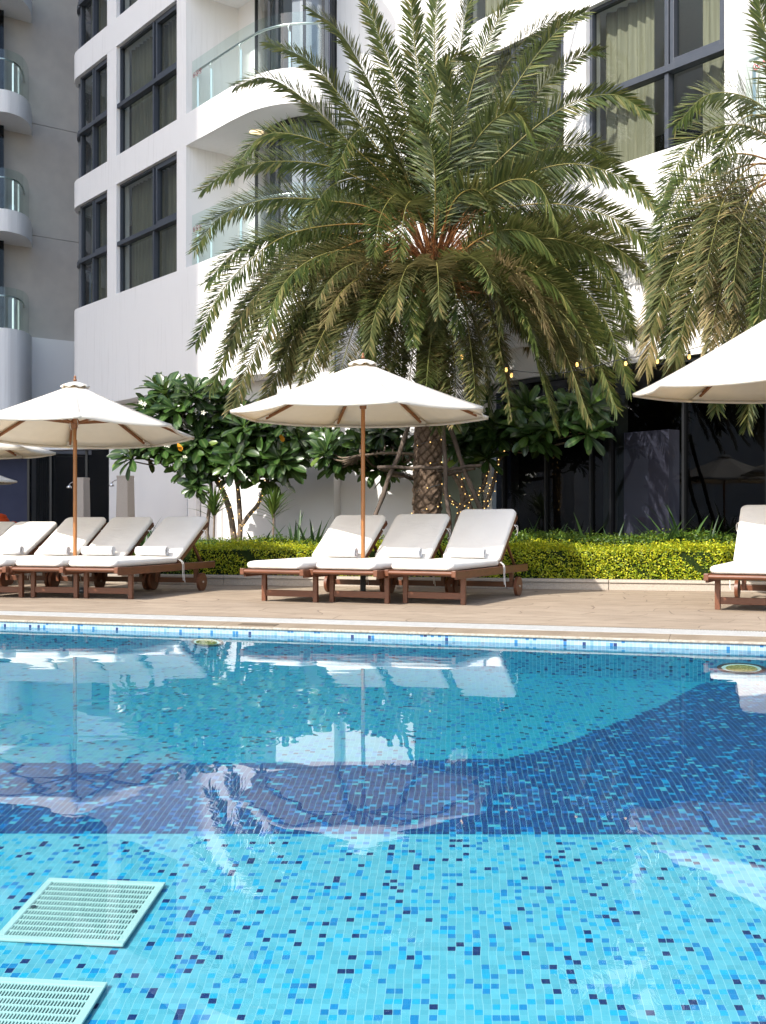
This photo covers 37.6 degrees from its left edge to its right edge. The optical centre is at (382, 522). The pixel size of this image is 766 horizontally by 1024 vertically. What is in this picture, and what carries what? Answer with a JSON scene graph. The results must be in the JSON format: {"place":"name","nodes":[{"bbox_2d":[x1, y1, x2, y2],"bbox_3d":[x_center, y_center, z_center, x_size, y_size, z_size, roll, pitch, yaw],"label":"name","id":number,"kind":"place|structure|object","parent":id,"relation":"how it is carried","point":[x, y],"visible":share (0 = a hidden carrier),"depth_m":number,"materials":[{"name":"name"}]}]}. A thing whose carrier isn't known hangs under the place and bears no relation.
{"place":"outdoors","nodes":[
{"label":"outdoors","id":0,"kind":"place"},
{"bbox_2d":[0,513,9,521],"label":"draped towel","id":1,"kind":"object","parent":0,"point":[3,518],"visible":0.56,"depth_m":17.43,"materials":[{"name":"orange fabric"}]},
{"bbox_2d":[0,0,108,526],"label":"hotel wing","id":2,"kind":"structure","parent":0,"point":[39,177],"depth_m":33.02,"materials":[{"name":"grey paint"}]},
{"bbox_2d":[0,10,3,327],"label":"balcony door","id":3,"kind":"structure","parent":2,"relation":"in","point":[1,11],"depth_m":32.24,"materials":[{"name":"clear glass"}]},
{"bbox_2d":[27,449,108,526],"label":"window","id":4,"kind":"structure","parent":2,"relation":"in","point":[49,499],"depth_m":30.48,"materials":[{"name":"black glass"}]},
{"bbox_2d":[0,610,765,1023],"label":"pool floor","id":5,"kind":"structure","parent":0,"point":[338,844],"depth_m":5.12,"materials":[{"name":"tile"}]},
{"bbox_2d":[0,977,106,1023],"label":"drain cover","id":6,"kind":"object","parent":5,"relation":"on","point":[36,1001],"visible":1,"depth_m":3.78,"materials":[{"name":"white plastic"}]},
{"bbox_2d":[0,878,165,946],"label":"drain cover","id":7,"kind":"object","parent":5,"relation":"on","point":[90,912],"visible":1,"depth_m":4.37,"materials":[{"name":"white plastic"}]},
{"bbox_2d":[0,582,765,630],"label":"deck","id":8,"kind":"structure","parent":0,"point":[654,609],"depth_m":11.56,"materials":[{"name":"stone"}]},
{"bbox_2d":[0,522,15,584],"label":"sun lounger","id":9,"kind":"object","parent":8,"relation":"on","point":[5,527],"visible":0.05,"depth_m":15.66,"materials":[{"name":"white fabric"}]},
{"bbox_2d":[0,475,16,484],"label":"patio umbrella","id":10,"kind":"object","parent":8,"relation":"on","point":[5,480],"visible":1,"depth_m":24.97,"materials":[{"name":"fabric"}]},
{"bbox_2d":[0,443,55,458],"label":"patio umbrella","id":11,"kind":"object","parent":8,"relation":"on","point":[9,451],"visible":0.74,"depth_m":16.23,"materials":[{"name":"fabric"}]},
{"bbox_2d":[0,522,57,586],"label":"sun lounger","id":12,"kind":"object","parent":8,"relation":"on","point":[31,538],"visible":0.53,"depth_m":14.77,"materials":[{"name":"white fabric"}]},
{"bbox_2d":[0,546,24,554],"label":"rolled towel","id":13,"kind":"object","parent":12,"relation":"on","point":[16,550],"visible":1,"depth_m":14.18,"materials":[{"name":"white fabric"}]},
{"bbox_2d":[0,517,106,597],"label":"sun lounger","id":14,"kind":"object","parent":8,"relation":"on","point":[89,529],"visible":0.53,"depth_m":14.42,"materials":[{"name":"white fabric"}]},
{"bbox_2d":[38,546,70,554],"bbox_3d":[-4.080,0.351,13.993,0.400,0.111,0.120,0,0,17],"label":"rolled towel","id":15,"kind":"object","parent":14,"relation":"on","point":[54,550],"visible":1,"depth_m":13.94,"materials":[{"name":"white fabric"}]},
{"bbox_2d":[67,477,89,516],"bbox_3d":[-6.606,-0.048,24.340,0.526,1.826,0.278,0,0,20],"label":"poolside shower","id":16,"kind":"object","parent":8,"relation":"on","point":[83,496],"visible":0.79,"depth_m":24.19,"materials":[{"name":"stone"}]},
{"bbox_2d":[9,517,153,597],"bbox_3d":[-3.555,0.399,13.702,0.726,0.933,2.420,0,0,15],"label":"sun lounger","id":17,"kind":"object","parent":8,"relation":"on","point":[124,536],"visible":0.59,"depth_m":14.12,"materials":[{"name":"white fabric"}]},
{"bbox_2d":[81,546,115,554],"bbox_3d":[-3.517,0.351,13.919,0.420,0.111,0.120,0,0,17],"label":"rolled towel","id":18,"kind":"object","parent":17,"relation":"on","point":[98,550],"visible":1,"depth_m":13.87,"materials":[{"name":"white fabric"}]},
{"bbox_2d":[0,376,193,593],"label":"patio umbrella","id":19,"kind":"object","parent":8,"relation":"on","point":[75,416],"visible":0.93,"depth_m":13.94,"materials":[{"name":"fabric"}]},
{"bbox_2d":[109,475,134,555],"bbox_3d":[-5.596,-0.064,24.040,0.560,1.858,0.314,0,0,20],"label":"poolside shower","id":20,"kind":"object","parent":8,"relation":"on","point":[125,502],"visible":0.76,"depth_m":23.89,"materials":[{"name":"stone"}]},
{"bbox_2d":[65,517,214,598],"bbox_3d":[-2.868,0.396,13.543,0.746,0.938,2.420,0,0,17],"label":"sun lounger","id":21,"kind":"object","parent":8,"relation":"on","point":[178,537],"visible":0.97,"depth_m":13.81,"materials":[{"name":"white fabric"}]},
{"bbox_2d":[135,546,168,555],"bbox_3d":[-2.821,0.351,13.757,0.420,0.111,0.120,0,0,19],"label":"rolled towel","id":22,"kind":"object","parent":21,"relation":"on","point":[151,551],"visible":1,"depth_m":13.71,"materials":[{"name":"white fabric"}]},
{"bbox_2d":[240,515,387,602],"bbox_3d":[-0.674,0.387,13.014,0.816,0.955,2.420,0,0,25],"label":"sun lounger","id":23,"kind":"object","parent":8,"relation":"on","point":[343,531],"visible":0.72,"depth_m":13.35,"materials":[{"name":"white fabric"}]},
{"bbox_2d":[324,547,358,556],"bbox_3d":[-0.490,0.351,13.170,0.400,0.111,0.120,0,0,24],"label":"rolled towel","id":24,"kind":"object","parent":23,"relation":"on","point":[339,552],"visible":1,"depth_m":13.12,"materials":[{"name":"white fabric"}]},
{"bbox_2d":[230,353,488,597],"bbox_3d":[-0.232,-0.555,13.100,2.858,2.840,2.858,0,0,8],"label":"patio umbrella","id":25,"kind":"object","parent":8,"relation":"on","point":[362,393],"visible":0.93,"depth_m":12.95,"materials":[{"name":"fabric"}]},
{"bbox_2d":[309,514,453,603],"bbox_3d":[0.089,0.382,12.834,0.836,0.967,2.420,0,0,25],"label":"sun lounger","id":26,"kind":"object","parent":8,"relation":"on","point":[425,533],"visible":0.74,"depth_m":13.19,"materials":[{"name":"white fabric"}]},
{"bbox_2d":[384,548,422,557],"bbox_3d":[0.236,0.351,13.007,0.440,0.111,0.120,0,0,26],"label":"rolled towel","id":27,"kind":"object","parent":26,"relation":"on","point":[405,552],"visible":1,"depth_m":12.95,"materials":[{"name":"white fabric"}]},
{"bbox_2d":[0,610,765,637],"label":"gutter","id":28,"kind":"object","parent":8,"relation":"in","point":[406,621],"depth_m":9.75,"materials":[{"name":"white"}]},
{"bbox_2d":[0,611,765,636],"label":"drain grate","id":29,"kind":"object","parent":28,"relation":"in","point":[478,626],"visible":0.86,"depth_m":9.69,"materials":[{"name":"white plastic"}]},
{"bbox_2d":[14,573,765,591],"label":"stone kerb","id":30,"kind":"structure","parent":8,"relation":"on","point":[586,584],"depth_m":14.53,"materials":[{"name":"stone"}]},
{"bbox_2d":[74,0,765,542],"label":"hotel building","id":31,"kind":"structure","parent":8,"relation":"on","point":[168,120],"depth_m":22.70,"materials":[{"name":"white paint"}]},
{"bbox_2d":[77,192,106,307],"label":"window","id":32,"kind":"structure","parent":31,"relation":"in","point":[98,256],"depth_m":28.53,"materials":[{"name":"black glass"}]},
{"bbox_2d":[77,58,106,177],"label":"window","id":33,"kind":"structure","parent":31,"relation":"in","point":[97,126],"depth_m":28.53,"materials":[{"name":"black glass"}]},
{"bbox_2d":[77,0,106,48],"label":"window","id":34,"kind":"structure","parent":31,"relation":"in","point":[98,20],"depth_m":28.69,"materials":[{"name":"black glass"}]},
{"bbox_2d":[120,0,136,14],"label":"window","id":35,"kind":"structure","parent":31,"relation":"in","point":[122,2],"depth_m":27.00,"materials":[{"name":"clear glass"}]},
{"bbox_2d":[117,154,176,291],"bbox_3d":[-5.252,-6.765,25.881,0.440,2.640,3.084,0,0,-38],"label":"window","id":36,"kind":"structure","parent":31,"relation":"in","point":[153,239],"depth_m":25.95,"materials":[{"name":"grey glass"}]},
{"bbox_2d":[117,4,176,152],"bbox_3d":[-5.252,-10.065,25.881,0.440,2.640,3.084,0,0,-38],"label":"window","id":37,"kind":"structure","parent":31,"relation":"in","point":[153,98],"depth_m":25.97,"materials":[{"name":"grey glass"}]},
{"bbox_2d":[441,455,482,534],"bbox_3d":[1.401,-0.335,20.898,0.919,2.200,0.050,0,0,22],"label":"frosted door","id":38,"kind":"structure","parent":31,"relation":"in","point":[476,476],"depth_m":20.88,"materials":[{"name":"grey glass"}]},
{"bbox_2d":[467,0,513,23],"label":"window","id":39,"kind":"structure","parent":31,"relation":"in","point":[488,3],"depth_m":20.07,"materials":[{"name":"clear glass"}]},
{"bbox_2d":[465,25,563,200],"bbox_3d":[2.348,-6.765,19.202,0.440,2.640,2.421,0,0,-38],"label":"window","id":40,"kind":"structure","parent":31,"relation":"in","point":[560,50],"depth_m":18.97,"materials":[{"name":"black glass"}]},
{"bbox_2d":[587,0,724,171],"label":"window","id":41,"kind":"structure","parent":31,"relation":"in","point":[629,29],"depth_m":17.27,"materials":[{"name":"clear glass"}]},
{"bbox_2d":[384,509,527,604],"bbox_3d":[0.885,0.354,12.664,0.836,1.022,2.420,0,0,25],"label":"sun lounger","id":42,"kind":"object","parent":8,"relation":"on","point":[490,531],"visible":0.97,"depth_m":12.96,"materials":[{"name":"white fabric"}]},
{"bbox_2d":[447,548,486,557],"bbox_3d":[0.959,0.351,12.871,0.440,0.111,0.120,0,0,25],"label":"rolled towel","id":43,"kind":"object","parent":42,"relation":"on","point":[466,552],"visible":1,"depth_m":12.82,"materials":[{"name":"white fabric"}]},
{"bbox_2d":[633,319,765,403],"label":"patio umbrella","id":44,"kind":"object","parent":8,"relation":"on","point":[732,371],"visible":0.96,"depth_m":11.58,"materials":[{"name":"fabric"}]},
{"bbox_2d":[703,505,765,609],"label":"sun lounger","id":45,"kind":"object","parent":8,"relation":"on","point":[748,563],"visible":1,"depth_m":12.09,"materials":[{"name":"white fabric"}]},
{"bbox_2d":[0,622,765,684],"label":"pool wall","id":46,"kind":"structure","parent":0,"point":[601,662],"depth_m":9.02,"materials":[{"name":"tile"}]},
{"bbox_2d":[0,615,765,644],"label":"pool coping","id":47,"kind":"object","parent":46,"relation":"on","point":[677,638],"visible":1,"depth_m":9.34,"materials":[{"name":"stone"}]},
{"bbox_2d":[238,623,278,625],"bbox_3d":[-1.083,0.894,9.789,0.345,0.020,0.110,0,0,17],"label":"access cover","id":48,"kind":"object","parent":47,"relation":"on","point":[254,624],"visible":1,"depth_m":9.78,"materials":[{"name":"brown stone"}]},
{"bbox_2d":[717,663,765,672],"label":"pool lamp","id":49,"kind":"object","parent":46,"relation":"attached to","point":[741,668],"visible":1,"depth_m":8.47,"materials":[{"name":"yellow"}]},
{"bbox_2d":[0,627,765,657],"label":"pool edge","id":50,"kind":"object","parent":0,"point":[22,640],"depth_m":9.04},
{"label":"planting bed","id":51,"kind":"structure","parent":0,"visible":0},
{"bbox_2d":[33,550,191,573],"bbox_3d":[-5.572,0.532,16.872,6.043,0.465,0.782,0,0,13],"label":"hedge","id":52,"kind":"object","parent":51,"relation":"in","point":[187,557],"visible":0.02,"depth_m":15.96,"materials":[{"name":"green plant"}]},
{"bbox_2d":[176,448,222,539],"bbox_3d":[-3.233,-0.460,20.252,0.954,1.874,0.603,0,0,0],"label":"plumeria tree","id":53,"kind":"object","parent":51,"relation":"in","point":[196,482],"visible":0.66,"depth_m":20.15,"materials":[{"name":"green plant"}]},
{"bbox_2d":[189,481,236,539],"bbox_3d":[-2.916,0.047,19.581,0.794,1.595,0.822,0,0,18],"label":"potted dracaena","id":54,"kind":"object","parent":51,"relation":"on","point":[213,506],"visible":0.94,"depth_m":19.58,"materials":[{"name":"green plant"}]},
{"bbox_2d":[107,371,360,539],"bbox_3d":[-2.708,-1.208,20.589,4.717,3.210,1.974,0,0,0],"label":"plumeria tree","id":55,"kind":"object","parent":51,"relation":"in","point":[241,449],"visible":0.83,"depth_m":20.05,"materials":[{"name":"green plant"}]},
{"bbox_2d":[246,526,292,543],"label":"strap plant","id":56,"kind":"object","parent":51,"relation":"in","point":[267,537],"visible":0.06,"depth_m":17.23,"materials":[{"name":"green plant"}]},
{"bbox_2d":[251,485,292,544],"bbox_3d":[-1.888,0.096,19.461,0.779,1.499,0.856,0,0,27],"label":"potted dracaena","id":57,"kind":"object","parent":51,"relation":"on","point":[273,502],"visible":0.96,"depth_m":19.35,"materials":[{"name":"green plant"}]},
{"bbox_2d":[245,509,315,545],"bbox_3d":[-1.488,0.279,17.432,1.233,0.992,1.293,0,0,16],"label":"strap plant","id":58,"kind":"object","parent":51,"relation":"in","point":[297,534],"visible":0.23,"depth_m":17.57,"materials":[{"name":"green plant"}]},
{"bbox_2d":[290,515,331,544],"bbox_3d":[-0.956,0.331,17.486,1.225,0.888,1.040,0,0,-14],"label":"strap plant","id":59,"kind":"object","parent":51,"relation":"in","point":[312,534],"visible":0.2,"depth_m":17.28,"materials":[{"name":"green plant"}]},
{"bbox_2d":[189,533,446,576],"bbox_3d":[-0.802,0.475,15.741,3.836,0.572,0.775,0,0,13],"label":"hedge","id":60,"kind":"object","parent":51,"relation":"in","point":[226,558],"visible":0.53,"depth_m":15.78,"materials":[{"name":"green plant"}]},
{"bbox_2d":[373,425,481,541],"bbox_3d":[0.946,-0.424,16.770,1.706,2.406,2.649,0,0,32],"label":"palm brace","id":61,"kind":"object","parent":51,"relation":"on","point":[463,468],"visible":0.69,"depth_m":16.47,"materials":[{"name":"brown wood"}]},
{"bbox_2d":[186,0,674,513],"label":"date palm","id":62,"kind":"object","parent":51,"relation":"in","point":[448,178],"visible":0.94,"depth_m":16.35,"materials":[{"name":"green plant"}]},
{"bbox_2d":[411,438,442,513],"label":"fairy lights","id":63,"kind":"object","parent":62,"relation":"attached to","point":[432,486],"visible":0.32,"depth_m":16.82,"materials":[{"name":"plastic"}]},
{"bbox_2d":[460,332,741,377],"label":"string lights","id":64,"kind":"object","parent":62,"relation":"hanging from","point":[625,361],"visible":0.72,"depth_m":15.66,"materials":[{"name":"black"}]},
{"bbox_2d":[305,378,623,526],"bbox_3d":[1.270,-0.975,18.766,6.077,2.683,2.137,0,0,40],"label":"plumeria tree","id":65,"kind":"object","parent":51,"relation":"in","point":[533,431],"visible":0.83,"depth_m":18.24,"materials":[{"name":"green plant"}]},
{"bbox_2d":[483,451,504,508],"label":"fairy lights","id":66,"kind":"object","parent":65,"relation":"attached to","point":[494,483],"visible":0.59,"depth_m":18.77,"materials":[{"name":"plastic"}]},
{"bbox_2d":[529,521,567,540],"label":"strap plant","id":67,"kind":"object","parent":51,"relation":"in","point":[559,531],"visible":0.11,"depth_m":16.61,"materials":[{"name":"green plant"}]},
{"bbox_2d":[547,514,600,542],"bbox_3d":[3.115,0.311,16.560,1.242,0.928,1.501,0,0,0],"label":"strap plant","id":68,"kind":"object","parent":51,"relation":"in","point":[580,531],"visible":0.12,"depth_m":16.41,"materials":[{"name":"green plant"}]},
{"bbox_2d":[440,527,736,550],"bbox_3d":[3.339,0.418,16.343,6.236,0.696,0.880,0,0,13],"label":"hedge","id":69,"kind":"object","parent":51,"relation":"in","point":[576,537],"visible":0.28,"depth_m":16.14,"materials":[{"name":"green plant"}]},
{"bbox_2d":[474,536,741,580],"bbox_3d":[3.481,0.475,14.734,5.033,0.572,0.784,0,0,13],"label":"hedge","id":70,"kind":"object","parent":51,"relation":"in","point":[675,561],"visible":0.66,"depth_m":14.58,"materials":[{"name":"green plant"}]},
{"bbox_2d":[603,521,625,545],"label":"strap plant","id":71,"kind":"object","parent":51,"relation":"in","point":[618,532],"visible":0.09,"depth_m":16.68,"materials":[{"name":"green plant"}]},
{"bbox_2d":[633,518,705,549],"bbox_3d":[4.080,0.306,16.030,1.347,0.937,1.358,0,0,0],"label":"strap plant","id":72,"kind":"object","parent":51,"relation":"in","point":[671,535],"visible":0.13,"depth_m":15.74,"materials":[{"name":"green plant"}]},
{"bbox_2d":[635,500,707,547],"bbox_3d":[4.380,0.214,15.972,1.442,1.121,1.609,0,0,0],"label":"strap plant","id":73,"kind":"object","parent":51,"relation":"in","point":[675,526],"visible":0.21,"depth_m":16.12,"materials":[{"name":"green plant"}]},
{"bbox_2d":[634,0,765,437],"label":"date palm","id":74,"kind":"object","parent":51,"relation":"in","point":[735,261],"visible":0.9,"depth_m":13.51,"materials":[{"name":"bark"},{"name":"leaf"}]},
{"bbox_2d":[707,516,733,543],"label":"strap plant","id":75,"kind":"object","parent":51,"relation":"in","point":[713,533],"visible":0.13,"depth_m":15.75,"materials":[{"name":"green plant"}]}
]}

